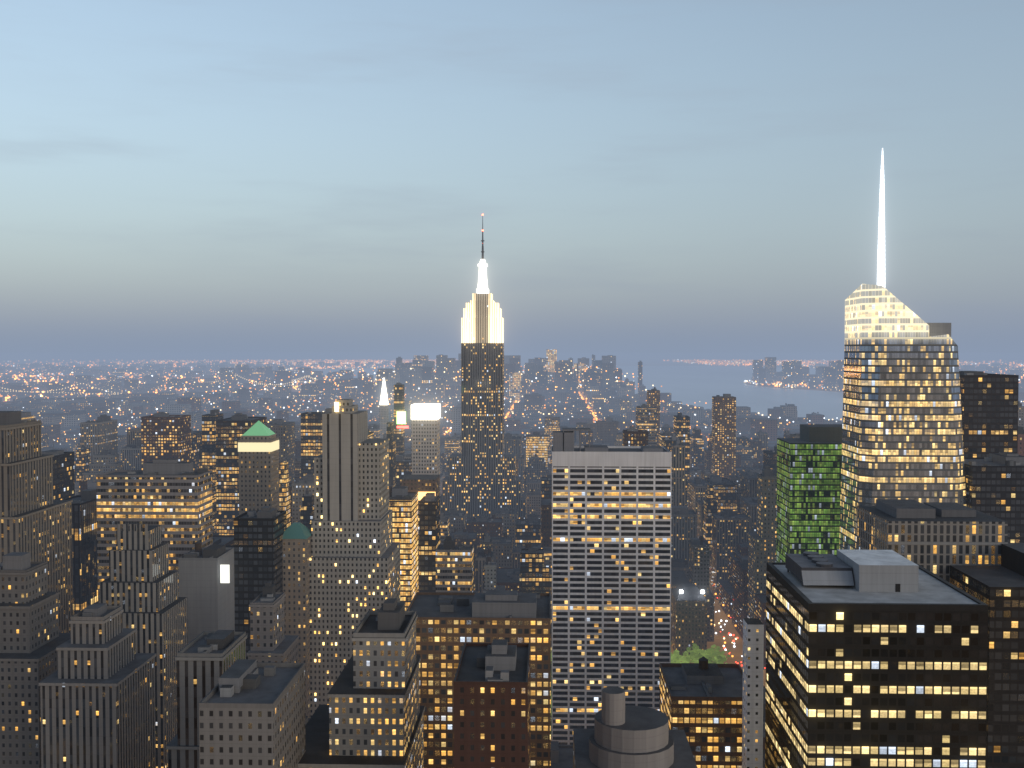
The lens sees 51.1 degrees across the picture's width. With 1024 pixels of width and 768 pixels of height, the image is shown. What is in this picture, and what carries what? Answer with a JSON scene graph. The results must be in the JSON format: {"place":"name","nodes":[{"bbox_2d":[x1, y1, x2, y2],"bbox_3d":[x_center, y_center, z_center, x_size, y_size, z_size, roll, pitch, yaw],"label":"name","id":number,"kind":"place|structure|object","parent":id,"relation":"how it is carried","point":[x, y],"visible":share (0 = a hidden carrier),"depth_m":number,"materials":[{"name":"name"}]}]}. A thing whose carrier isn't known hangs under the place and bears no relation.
{"place":"outdoors","nodes":[
{"label":"outdoors","id":0,"kind":"place"},
{"bbox_2d":[0,352,1023,740],"bbox_3d":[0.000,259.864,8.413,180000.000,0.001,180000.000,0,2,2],"label":"ground","id":1,"kind":"structure","parent":0,"point":[622,358],"depth_m":34146.34,"materials":[{"name":"grey"}]},
{"bbox_2d":[309,399,400,717],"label":"skyscraper","id":2,"kind":"structure","parent":1,"relation":"on","point":[354,558],"depth_m":660.38,"materials":[{"name":"stone"}]},
{"bbox_2d":[440,214,526,518],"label":"empire state building","id":3,"kind":"structure","parent":1,"relation":"on","point":[482,478],"depth_m":1353.98,"materials":[{"name":"stone"}]},
{"bbox_2d":[0,349,1023,767],"bbox_3d":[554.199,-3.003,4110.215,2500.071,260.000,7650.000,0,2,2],"label":"buildings","id":4,"kind":"structure","parent":1,"relation":"on","point":[134,633],"depth_m":438.86,"materials":[{"name":"grey concrete"}]},
{"bbox_2d":[0,354,1023,767],"bbox_3d":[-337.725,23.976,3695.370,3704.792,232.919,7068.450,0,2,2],"label":"city blocks","id":5,"kind":"structure","parent":1,"relation":"on","point":[724,538],"depth_m":1460.20,"materials":[{"name":"grey concrete"}]},
{"bbox_2d":[0,360,1023,401],"bbox_3d":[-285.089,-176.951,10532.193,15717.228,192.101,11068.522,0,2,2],"label":"borough blocks","id":6,"kind":"structure","parent":1,"relation":"on","point":[830,376],"depth_m":7676.54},
{"bbox_2d":[552,428,671,744],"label":"office tower","id":7,"kind":"structure","parent":1,"relation":"on","point":[611,566],"depth_m":642.55,"materials":[{"name":"stone"}]},
{"bbox_2d":[776,438,841,561],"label":"green glass tower","id":8,"kind":"structure","parent":1,"relation":"on","point":[808,492],"depth_m":726.51,"materials":[{"name":"green glass"}]},
{"bbox_2d":[839,148,965,549],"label":"skyscraper with spire","id":9,"kind":"structure","parent":1,"relation":"on","point":[902,435],"depth_m":634.05,"materials":[{"name":"grey glass"}]},
{"bbox_2d":[0,359,1023,668],"bbox_3d":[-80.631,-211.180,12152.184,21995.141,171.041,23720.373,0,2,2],"label":"city lights","id":10,"kind":"object","parent":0,"point":[698,361],"visible":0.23,"depth_m":15542.91},
{"bbox_2d":[0,0,1023,351],"label":"sky","id":11,"kind":"structure","parent":0,"point":[176,175],"materials":[{"name":"blue"}]},
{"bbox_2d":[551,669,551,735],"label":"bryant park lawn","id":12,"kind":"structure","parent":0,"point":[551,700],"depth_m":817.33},
{"bbox_2d":[551,643,730,720],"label":"trees","id":13,"kind":"object","parent":12,"relation":"on","point":[695,654],"visible":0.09,"depth_m":856.47,"materials":[{"name":"green plant"}]},
{"bbox_2d":[229,366,1023,422],"bbox_3d":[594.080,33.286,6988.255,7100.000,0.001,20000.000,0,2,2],"label":"water","id":14,"kind":"structure","parent":0,"point":[690,385],"depth_m":6918.41,"materials":[{"name":"blue liquid"}]},
{"bbox_2d":[765,549,987,767],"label":"dark office tower","id":15,"kind":"structure","parent":0,"point":[876,658],"depth_m":339.80,"materials":[{"name":"black concrete"}]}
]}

